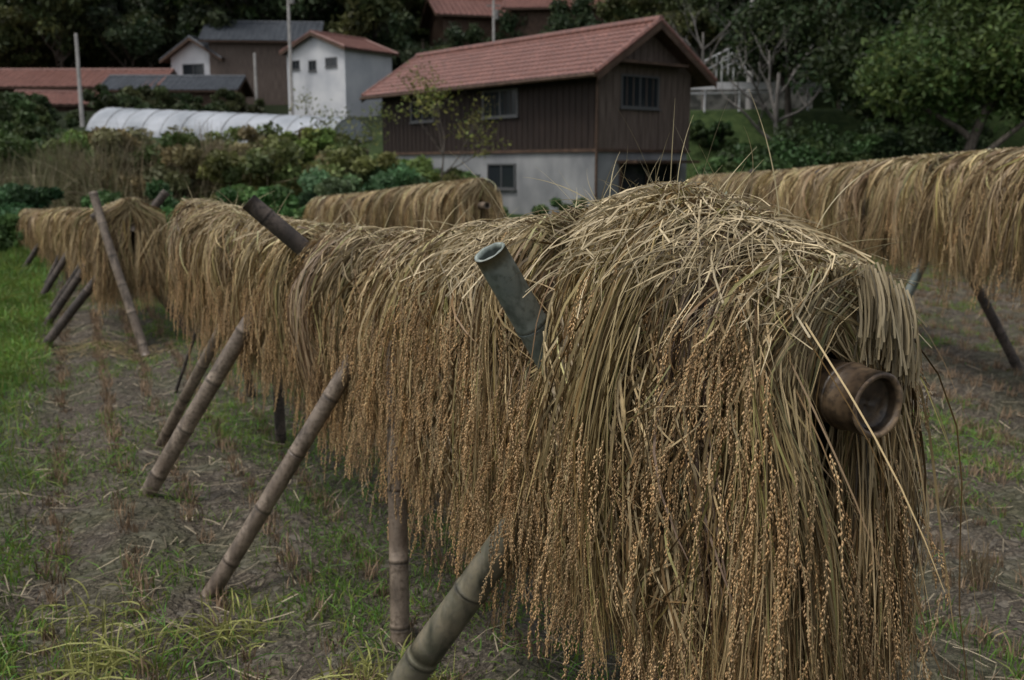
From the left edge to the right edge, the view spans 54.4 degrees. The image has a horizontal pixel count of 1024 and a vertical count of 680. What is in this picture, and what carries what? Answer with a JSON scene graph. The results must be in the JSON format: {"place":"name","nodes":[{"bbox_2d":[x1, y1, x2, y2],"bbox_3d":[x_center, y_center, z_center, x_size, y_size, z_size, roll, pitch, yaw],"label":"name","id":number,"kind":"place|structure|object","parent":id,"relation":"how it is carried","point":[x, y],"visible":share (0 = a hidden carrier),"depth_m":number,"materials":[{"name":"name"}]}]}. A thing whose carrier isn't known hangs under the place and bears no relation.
{"place":"outdoors","nodes":[
{"label":"outdoors","id":0,"kind":"place"},
{"bbox_2d":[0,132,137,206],"bbox_3d":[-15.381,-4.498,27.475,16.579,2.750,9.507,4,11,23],"label":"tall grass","id":1,"kind":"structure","parent":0,"point":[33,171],"depth_m":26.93,"materials":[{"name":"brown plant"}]},
{"bbox_2d":[0,119,298,208],"bbox_3d":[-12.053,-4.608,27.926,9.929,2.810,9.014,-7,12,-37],"label":"tall grass","id":2,"kind":"structure","parent":0,"point":[73,198],"depth_m":26.36,"materials":[{"name":"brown plant"}]},
{"bbox_2d":[0,7,1023,679],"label":"ground","id":3,"kind":"structure","parent":0,"point":[184,595],"depth_m":4.65,"materials":[{"name":"soil"}]},
{"bbox_2d":[0,212,24,250],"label":"plants","id":4,"kind":"object","parent":3,"relation":"on","point":[8,225],"visible":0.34,"depth_m":18.72,"materials":[{"name":"green plant"}]},
{"bbox_2d":[0,131,31,165],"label":"shrub","id":5,"kind":"object","parent":3,"relation":"on","point":[8,140],"visible":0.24,"depth_m":27.13,"materials":[{"name":"green plant"}]},
{"bbox_2d":[0,91,47,110],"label":"shrub","id":6,"kind":"object","parent":3,"relation":"on","point":[36,99],"visible":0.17,"depth_m":61.86,"materials":[{"name":"green plant"}]},
{"bbox_2d":[0,242,63,679],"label":"margin grass","id":7,"kind":"structure","parent":3,"relation":"on","point":[16,291],"depth_m":8.50,"materials":[{"name":"green plant"}]},
{"bbox_2d":[9,109,54,140],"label":"shrub","id":8,"kind":"object","parent":3,"relation":"on","point":[26,128],"visible":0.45,"depth_m":47.87,"materials":[{"name":"green plant"}]},
{"bbox_2d":[0,181,64,215],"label":"plants","id":9,"kind":"object","parent":3,"relation":"on","point":[15,198],"visible":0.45,"depth_m":21.32,"materials":[{"name":"green plant"}]},
{"bbox_2d":[9,97,78,131],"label":"shrub","id":10,"kind":"object","parent":3,"relation":"on","point":[42,110],"visible":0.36,"depth_m":57.57,"materials":[{"name":"green plant"}]},
{"bbox_2d":[16,207,92,297],"bbox_3d":[-7.181,-1.750,16.488,1.883,1.228,10.250,-5,11,-28],"label":"rice drying rack","id":11,"kind":"object","parent":3,"relation":"on","point":[50,233],"visible":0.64,"depth_m":13.48,"materials":[{"name":"plant"}]},
{"bbox_2d":[42,129,90,160],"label":"shrub","id":12,"kind":"object","parent":3,"relation":"on","point":[84,139],"visible":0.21,"depth_m":29.35,"materials":[{"name":"green plant"}]},
{"bbox_2d":[52,106,100,111],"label":"side walls","id":13,"kind":"structure","parent":3,"relation":"on","point":[66,108],"depth_m":78.41,"materials":[{"name":"brown wood"}]},
{"bbox_2d":[51,103,93,105],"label":"eaves and barge boards","id":14,"kind":"object","parent":13,"relation":"on","point":[59,104],"visible":0.07,"depth_m":77.86,"materials":[{"name":"brown wood"}]},
{"bbox_2d":[18,91,115,103],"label":"tile roof","id":15,"kind":"structure","parent":14,"relation":"on","point":[62,97],"depth_m":79.06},
{"bbox_2d":[74,33,84,126],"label":"utility pole","id":16,"kind":"object","parent":3,"relation":"on","point":[81,109],"visible":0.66,"depth_m":65.98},
{"bbox_2d":[24,578,159,663],"bbox_3d":[-1.580,1.011,3.592,0.603,0.166,0.588,0,10,0],"label":"rice leaf tuft","id":17,"kind":"object","parent":3,"relation":"on","point":[85,617],"visible":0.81,"depth_m":3.65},
{"bbox_2d":[70,88,126,120],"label":"shrub","id":18,"kind":"object","parent":3,"relation":"on","point":[105,98],"visible":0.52,"depth_m":69.56,"materials":[{"name":"green plant"}]},
{"bbox_2d":[1,591,222,679],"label":"rice leaf tuft","id":19,"kind":"object","parent":3,"relation":"on","point":[110,663],"visible":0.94,"depth_m":3.28,"materials":[{"name":"plant"}]},
{"bbox_2d":[87,126,143,170],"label":"shrub","id":20,"kind":"object","parent":3,"relation":"on","point":[95,132],"visible":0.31,"depth_m":26.64,"materials":[{"name":"green plant"}]},
{"bbox_2d":[77,127,155,203],"bbox_3d":[-10.665,-4.509,27.111,2.310,2.614,2.747,-6,11,-29],"label":"shrub","id":21,"kind":"object","parent":3,"relation":"on","point":[139,135],"visible":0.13,"depth_m":26.34,"materials":[{"name":"green plant"}]},
{"bbox_2d":[40,189,206,356],"bbox_3d":[-3.947,-0.814,10.211,1.727,1.489,3.277,-4,11,-24],"label":"rice drying rack","id":22,"kind":"object","parent":3,"relation":"on","point":[118,244],"visible":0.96,"depth_m":9.09,"materials":[{"name":"plant"}]},
{"bbox_2d":[79,178,189,211],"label":"plants","id":23,"kind":"object","parent":3,"relation":"on","point":[153,189],"visible":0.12,"depth_m":22.16,"materials":[{"name":"green plant"}]},
{"bbox_2d":[87,148,185,198],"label":"shrub","id":24,"kind":"object","parent":3,"relation":"on","point":[131,180],"visible":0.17,"depth_m":26.10,"materials":[{"name":"green plant"}]},
{"bbox_2d":[116,94,174,109],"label":"shrub","id":25,"kind":"object","parent":3,"relation":"on","point":[127,101],"visible":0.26,"depth_m":62.85,"materials":[{"name":"green plant"}]},
{"bbox_2d":[121,84,178,107],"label":"shrub","id":26,"kind":"object","parent":3,"relation":"on","point":[159,93],"visible":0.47,"depth_m":72.85,"materials":[{"name":"green plant"}]},
{"bbox_2d":[130,130,200,202],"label":"shrub","id":27,"kind":"object","parent":3,"relation":"on","point":[184,139],"visible":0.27,"depth_m":26.71,"materials":[{"name":"green plant"}]},
{"bbox_2d":[141,143,210,200],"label":"shrub","id":28,"kind":"object","parent":3,"relation":"on","point":[186,154],"visible":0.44,"depth_m":25.64,"materials":[{"name":"green plant"}]},
{"bbox_2d":[171,42,209,74],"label":"gable walls","id":29,"kind":"structure","parent":3,"relation":"on","point":[191,53],"depth_m":88.30,"materials":[{"name":"white paint"}]},
{"bbox_2d":[201,126,243,149],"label":"shrub","id":30,"kind":"object","parent":3,"relation":"on","point":[236,137],"visible":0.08,"depth_m":32.94,"materials":[{"name":"green plant"}]},
{"bbox_2d":[155,584,291,666],"bbox_3d":[-1.059,0.988,3.605,0.733,0.207,0.630,0,10,0],"label":"rice leaf tuft","id":31,"kind":"object","parent":3,"relation":"on","point":[223,626],"visible":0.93,"depth_m":3.56,"materials":[{"name":"plant"}]},
{"bbox_2d":[85,107,373,143],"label":"greenhouse","id":32,"kind":"object","parent":3,"relation":"on","point":[157,121],"visible":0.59,"depth_m":57.61,"materials":[{"name":"plastic"}]},
{"bbox_2d":[208,124,266,177],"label":"shrub","id":33,"kind":"object","parent":3,"relation":"on","point":[247,133],"visible":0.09,"depth_m":32.22,"materials":[{"name":"green plant"}]},
{"bbox_2d":[210,88,265,113],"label":"shrub","id":34,"kind":"object","parent":3,"relation":"on","point":[235,102],"visible":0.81,"depth_m":77.49,"materials":[{"name":"green plant"}]},
{"bbox_2d":[233,87,245,101],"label":"gable walls","id":35,"kind":"structure","parent":3,"relation":"on","point":[242,91],"depth_m":84.85,"materials":[{"name":"brown wood"}]},
{"bbox_2d":[108,78,254,97],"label":"eaves and barge boards","id":36,"kind":"object","parent":35,"relation":"on","point":[245,86],"visible":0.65,"depth_m":80.62,"materials":[{"name":"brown wood"}]},
{"bbox_2d":[103,76,242,89],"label":"tile roof","id":37,"kind":"structure","parent":36,"relation":"on","point":[185,83],"depth_m":81.75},
{"bbox_2d":[100,74,253,93],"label":"ridge tiles","id":38,"kind":"object","parent":36,"relation":"on","point":[119,75],"visible":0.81,"depth_m":82.98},
{"bbox_2d":[196,148,288,206],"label":"shrub","id":39,"kind":"object","parent":3,"relation":"on","point":[222,165],"visible":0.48,"depth_m":25.50,"materials":[{"name":"green plant"}]},
{"bbox_2d":[209,42,288,104],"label":"side walls","id":40,"kind":"structure","parent":3,"relation":"on","point":[272,76],"depth_m":87.49,"materials":[{"name":"wood"}]},
{"bbox_2d":[198,26,324,42],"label":"eaves and barge boards","id":41,"kind":"object","parent":40,"relation":"on","point":[224,40],"visible":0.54,"depth_m":86.47,"materials":[{"name":"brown wood"}]},
{"bbox_2d":[200,22,321,40],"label":"tile roof","id":42,"kind":"structure","parent":41,"relation":"on","point":[255,31],"depth_m":88.04,"materials":[{"name":"tile"}]},
{"bbox_2d":[216,184,299,216],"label":"plants","id":43,"kind":"object","parent":3,"relation":"on","point":[230,195],"visible":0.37,"depth_m":23.61,"materials":[{"name":"green plant"}]},
{"bbox_2d":[236,133,319,208],"bbox_3d":[-6.192,-4.442,27.151,2.734,2.449,2.738,8,13,40],"label":"shrub","id":44,"kind":"object","parent":3,"relation":"on","point":[285,158],"visible":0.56,"depth_m":26.20,"materials":[{"name":"green plant"}]},
{"bbox_2d":[287,0,294,114],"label":"utility pole","id":45,"kind":"object","parent":3,"relation":"on","point":[289,2],"visible":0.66,"depth_m":75.34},
{"bbox_2d":[280,126,338,164],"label":"shrub","id":46,"kind":"object","parent":3,"relation":"on","point":[314,141],"visible":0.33,"depth_m":28.97,"materials":[{"name":"green plant"}]},
{"bbox_2d":[287,36,345,116],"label":"gable walls","id":47,"kind":"structure","parent":3,"relation":"on","point":[324,85],"depth_m":75.69,"materials":[{"name":"white paint"}]},
{"bbox_2d":[279,33,398,56],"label":"eaves and barge boards","id":48,"kind":"object","parent":47,"relation":"on","point":[299,42],"visible":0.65,"depth_m":75.48,"materials":[{"name":"brown wood"}]},
{"bbox_2d":[279,30,398,54],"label":"ridge tiles","id":49,"kind":"object","parent":48,"relation":"on","point":[324,37],"visible":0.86,"depth_m":76.23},
{"bbox_2d":[318,33,394,52],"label":"tile roof","id":50,"kind":"structure","parent":48,"relation":"on","point":[356,43],"depth_m":76.58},
{"bbox_2d":[295,166,354,219],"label":"plants","id":51,"kind":"object","parent":3,"relation":"on","point":[321,182],"visible":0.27,"depth_m":24.05,"materials":[{"name":"green plant"}]},
{"bbox_2d":[254,497,409,573],"bbox_3d":[-0.803,0.861,4.412,0.700,0.139,0.748,0,10,0],"label":"grass tuft","id":52,"kind":"object","parent":3,"relation":"on","point":[335,543],"visible":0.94,"depth_m":4.38,"materials":[{"name":"green plant"}]},
{"bbox_2d":[277,473,387,531],"bbox_3d":[-0.949,0.785,4.849,0.654,0.160,0.736,0,10,0],"label":"grass tuft","id":53,"kind":"object","parent":3,"relation":"on","point":[305,501],"visible":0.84,"depth_m":4.89,"materials":[{"name":"green plant"}]},
{"bbox_2d":[285,87,405,154],"bbox_3d":[-5.133,-5.562,30.582,3.655,4.354,2.661,0,10,0],"label":"young tree","id":54,"kind":"object","parent":3,"relation":"on","point":[357,137],"visible":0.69,"depth_m":30.36,"materials":[{"name":"green plant"}]},
{"bbox_2d":[309,624,396,679],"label":"grass tuft","id":55,"kind":"object","parent":3,"relation":"on","point":[366,665],"visible":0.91,"depth_m":3.20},
{"bbox_2d":[315,143,398,191],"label":"shrub","id":56,"kind":"object","parent":3,"relation":"on","point":[353,160],"visible":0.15,"depth_m":26.17,"materials":[{"name":"green plant"}]},
{"bbox_2d":[263,549,452,635],"bbox_3d":[-0.596,0.946,3.887,0.783,0.145,0.706,-2,10,-12],"label":"grass tuft","id":57,"kind":"object","parent":3,"relation":"on","point":[341,588],"visible":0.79,"depth_m":3.80,"materials":[{"name":"green plant"}]},
{"bbox_2d":[345,49,391,116],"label":"side walls","id":58,"kind":"structure","parent":3,"relation":"on","point":[364,71],"depth_m":75.71,"materials":[{"name":"white paint"}]},
{"bbox_2d":[342,162,430,192],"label":"plants","id":59,"kind":"object","parent":3,"relation":"on","point":[382,180],"visible":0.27,"depth_m":25.18,"materials":[{"name":"green plant"}]},
{"bbox_2d":[298,178,506,231],"bbox_3d":[-1.881,-1.530,14.064,1.524,1.572,6.645,-5,11,-28],"label":"rice drying rack","id":60,"kind":"object","parent":3,"relation":"on","point":[372,208],"visible":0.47,"depth_m":12.36,"materials":[{"name":"plant"}]},
{"bbox_2d":[366,154,441,185],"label":"shrub","id":61,"kind":"object","parent":3,"relation":"on","point":[423,165],"visible":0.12,"depth_m":26.39,"materials":[{"name":"green plant"}]},
{"bbox_2d":[0,0,841,108],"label":"forest","id":62,"kind":"object","parent":3,"relation":"on","point":[125,33],"visible":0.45,"depth_m":89.89,"materials":[{"name":"green plant"}]},
{"bbox_2d":[429,12,443,46],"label":"gable walls","id":63,"kind":"structure","parent":3,"relation":"on","point":[436,28],"depth_m":93.24,"materials":[{"name":"brown wood"}]},
{"bbox_2d":[419,0,499,28],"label":"eaves and barge boards","id":64,"kind":"object","parent":63,"relation":"on","point":[427,14],"visible":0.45,"depth_m":93.71,"materials":[{"name":"brown wood"}]},
{"bbox_2d":[430,0,511,15],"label":"tile roof","id":65,"kind":"structure","parent":64,"relation":"on","point":[473,7],"depth_m":91.20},
{"bbox_2d":[388,55,511,181],"bbox_3d":[-2.467,-5.601,28.631,4.060,5.088,4.252,5,11,27],"label":"young tree","id":66,"kind":"object","parent":3,"relation":"on","point":[427,89],"visible":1,"depth_m":28.80,"materials":[{"name":"green plant"}]},
{"bbox_2d":[382,553,541,620],"bbox_3d":[-0.132,0.947,3.915,0.752,0.154,0.684,0,10,0],"label":"grass tuft","id":67,"kind":"object","parent":3,"relation":"on","point":[426,585],"visible":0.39,"depth_m":3.89,"materials":[{"name":"green plant"}]},
{"bbox_2d":[443,16,511,45],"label":"side walls","id":68,"kind":"structure","parent":3,"relation":"on","point":[485,23],"depth_m":90.36,"materials":[{"name":"brown wood"}]},
{"bbox_2d":[0,255,1023,679],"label":"field weeds","id":69,"kind":"object","parent":3,"relation":"on","point":[258,443],"visible":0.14,"depth_m":4.55,"materials":[{"name":"green plant"}]},
{"bbox_2d":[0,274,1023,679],"bbox_3d":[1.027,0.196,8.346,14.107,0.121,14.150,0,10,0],"label":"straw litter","id":70,"kind":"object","parent":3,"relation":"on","point":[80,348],"visible":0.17,"depth_m":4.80,"materials":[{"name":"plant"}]},
{"bbox_2d":[23,267,1023,679],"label":"rice stubble","id":71,"kind":"object","parent":3,"relation":"on","point":[231,457],"visible":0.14,"depth_m":5.12,"materials":[{"name":"plant"}]},
{"bbox_2d":[359,15,717,215],"bbox_3d":[0.409,-7.597,37.480,5.709,7.380,14.345,-8,13,-38],"label":"farmhouse","id":72,"kind":"object","parent":3,"relation":"on","point":[558,96],"visible":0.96,"depth_m":33.42,"materials":[{"name":"wood"}]},
{"bbox_2d":[480,88,519,119],"bbox_3d":[-0.436,-8.271,34.888,0.100,1.000,2.100,-8,13,-38],"label":"window frame","id":73,"kind":"structure","parent":72,"relation":"in","point":[516,115],"depth_m":34.82,"materials":[{"name":"grey"}]},
{"bbox_2d":[485,90,515,115],"bbox_3d":[-0.395,-8.302,34.916,0.035,0.830,1.880,-8,13,-38],"label":"window glass","id":74,"kind":"structure","parent":72,"relation":"in","point":[513,92],"depth_m":34.83,"materials":[{"name":"grey"}]},
{"bbox_2d":[489,165,513,187],"bbox_3d":[-0.356,-5.820,35.381,0.035,0.780,1.480,-8,13,-38],"label":"window glass","id":75,"kind":"structure","parent":72,"relation":"in","point":[494,170],"depth_m":35.30,"materials":[{"name":"grey"}]},
{"bbox_2d":[619,74,660,110],"bbox_3d":[4.164,-8.012,32.237,1.850,1.100,0.100,-8,13,-38],"label":"window frame","id":76,"kind":"structure","parent":72,"relation":"in","point":[639,107],"depth_m":32.24,"materials":[{"name":"grey"}]},
{"bbox_2d":[623,76,657,106],"bbox_3d":[4.131,-8.043,32.273,1.630,0.930,0.035,-8,13,-38],"label":"window glass","id":77,"kind":"structure","parent":72,"relation":"in","point":[650,91],"depth_m":32.26,"materials":[{"name":"grey"}]},
{"bbox_2d":[512,8,602,36],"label":"side walls","id":78,"kind":"structure","parent":3,"relation":"on","point":[537,19],"depth_m":87.32,"materials":[{"name":"brown wood"}]},
{"bbox_2d":[501,6,597,9],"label":"eaves and barge boards","id":79,"kind":"object","parent":78,"relation":"on","point":[510,8],"visible":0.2,"depth_m":86.53,"materials":[{"name":"brown wood"}]},
{"bbox_2d":[503,0,604,7],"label":"tile roof","id":80,"kind":"structure","parent":79,"relation":"on","point":[526,3],"depth_m":87.46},
{"bbox_2d":[138,93,983,679],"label":"rice drying rack","id":81,"kind":"object","parent":3,"relation":"on","point":[680,421],"visible":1,"depth_m":2.32,"materials":[{"name":"plant"}]},
{"bbox_2d":[531,197,603,216],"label":"plants","id":82,"kind":"object","parent":3,"relation":"on","point":[554,204],"visible":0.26,"depth_m":28.51,"materials":[{"name":"green plant"}]},
{"bbox_2d":[670,0,743,109],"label":"bare tree","id":83,"kind":"object","parent":3,"relation":"on","point":[703,48],"visible":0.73,"depth_m":44.36,"materials":[{"name":"grey plant"}]},
{"bbox_2d":[689,119,739,148],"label":"shrub","id":84,"kind":"object","parent":3,"relation":"on","point":[705,137],"visible":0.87,"depth_m":41.10,"materials":[{"name":"green plant"}]},
{"bbox_2d":[693,154,756,175],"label":"shrub","id":85,"kind":"object","parent":3,"relation":"on","point":[716,164],"visible":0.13,"depth_m":27.61,"materials":[{"name":"green plant"}]},
{"bbox_2d":[690,89,812,109],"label":"retaining wall","id":86,"kind":"structure","parent":3,"relation":"on","point":[717,101],"depth_m":49.69,"materials":[{"name":"concrete"}]},
{"bbox_2d":[710,142,794,170],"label":"shrub","id":87,"kind":"object","parent":3,"relation":"on","point":[740,153],"visible":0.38,"depth_m":28.89,"materials":[{"name":"green plant"}]},
{"bbox_2d":[718,52,793,81],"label":"shrub","id":88,"kind":"object","parent":3,"relation":"on","point":[783,74],"visible":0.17,"depth_m":51.20,"materials":[{"name":"green plant"}]},
{"bbox_2d":[691,81,843,111],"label":"guard rail","id":89,"kind":"object","parent":3,"relation":"on","point":[740,92],"visible":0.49,"depth_m":43.47,"materials":[{"name":"white metal"}]},
{"bbox_2d":[691,82,830,88],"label":"road barrier","id":90,"kind":"object","parent":89,"relation":"attached to","point":[745,85],"visible":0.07,"depth_m":43.26,"materials":[{"name":"white metal"}]},
{"bbox_2d":[714,24,840,140],"bbox_3d":[10.352,-9.186,38.976,5.606,6.872,3.967,-3,10,-19],"label":"bare tree","id":91,"kind":"object","parent":3,"relation":"on","point":[774,117],"visible":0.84,"depth_m":38.65,"materials":[{"name":"grey plant"}]},
{"bbox_2d":[723,0,858,128],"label":"broadleaf tree","id":92,"kind":"object","parent":3,"relation":"on","point":[775,15],"visible":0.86,"depth_m":40.23,"materials":[{"name":"green plant"}]},
{"bbox_2d":[766,120,849,167],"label":"shrub","id":93,"kind":"object","parent":3,"relation":"on","point":[803,147],"visible":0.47,"depth_m":29.53,"materials":[{"name":"green plant"}]},
{"bbox_2d":[826,131,883,162],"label":"shrub","id":94,"kind":"object","parent":3,"relation":"on","point":[859,147],"visible":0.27,"depth_m":29.85,"materials":[{"name":"green plant"}]},
{"bbox_2d":[687,145,1023,370],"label":"rice drying rack","id":95,"kind":"object","parent":3,"relation":"on","point":[963,211],"visible":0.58,"depth_m":7.79,"materials":[{"name":"plant"}]},
{"bbox_2d":[782,0,962,156],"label":"broadleaf tree","id":96,"kind":"object","parent":3,"relation":"on","point":[834,61],"visible":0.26,"depth_m":34.54,"materials":[{"name":"green plant"}]},
{"bbox_2d":[860,118,940,159],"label":"shrub","id":97,"kind":"object","parent":3,"relation":"on","point":[901,143],"visible":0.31,"depth_m":31.43,"materials":[{"name":"green plant"}]},
{"bbox_2d":[845,0,1023,151],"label":"broadleaf tree","id":98,"kind":"object","parent":3,"relation":"on","point":[958,54],"visible":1,"depth_m":26.89,"materials":[{"name":"green plant"}]},
{"bbox_2d":[898,120,996,148],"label":"shrub","id":99,"kind":"object","parent":3,"relation":"on","point":[953,137],"visible":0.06,"depth_m":38.29,"materials":[{"name":"green plant"}]},
{"bbox_2d":[922,462,982,512],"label":"dry grass tuft","id":100,"kind":"object","parent":3,"relation":"on","point":[947,498],"visible":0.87,"depth_m":4.79,"materials":[{"name":"brown plant"}]},
{"bbox_2d":[916,129,989,153],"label":"shrub","id":101,"kind":"object","parent":3,"relation":"on","point":[983,141],"visible":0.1,"depth_m":32.77,"materials":[{"name":"green plant"}]},
{"bbox_2d":[908,591,1023,677],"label":"grass tuft","id":102,"kind":"object","parent":3,"relation":"on","point":[988,642],"visible":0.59,"depth_m":3.51,"materials":[{"name":"green plant"}]},
{"bbox_2d":[947,535,1007,592],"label":"dry grass tuft","id":103,"kind":"object","parent":3,"relation":"on","point":[983,566],"visible":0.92,"depth_m":3.90,"materials":[{"name":"brown plant"}]},
{"bbox_2d":[942,616,1023,679],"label":"grass tuft","id":104,"kind":"object","parent":3,"relation":"on","point":[1007,657],"visible":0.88,"depth_m":3.37,"materials":[{"name":"green plant"}]},
{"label":"gable walls","id":105,"kind":"object","parent":3,"relation":"on","visible":0},
{"bbox_2d":[0,71,176,88],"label":"eaves and barge boards","id":106,"kind":"object","parent":105,"relation":"on","point":[51,87],"visible":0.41,"depth_m":80.99,"materials":[{"name":"brown wood"}]},
{"bbox_2d":[0,70,170,86],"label":"tile roof","id":107,"kind":"structure","parent":106,"relation":"on","point":[27,78],"depth_m":83.22,"materials":[{"name":"tile"}]},
{"bbox_2d":[0,68,177,84],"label":"ridge tiles","id":108,"kind":"object","parent":106,"relation":"on","point":[169,73],"visible":0.53,"depth_m":84.68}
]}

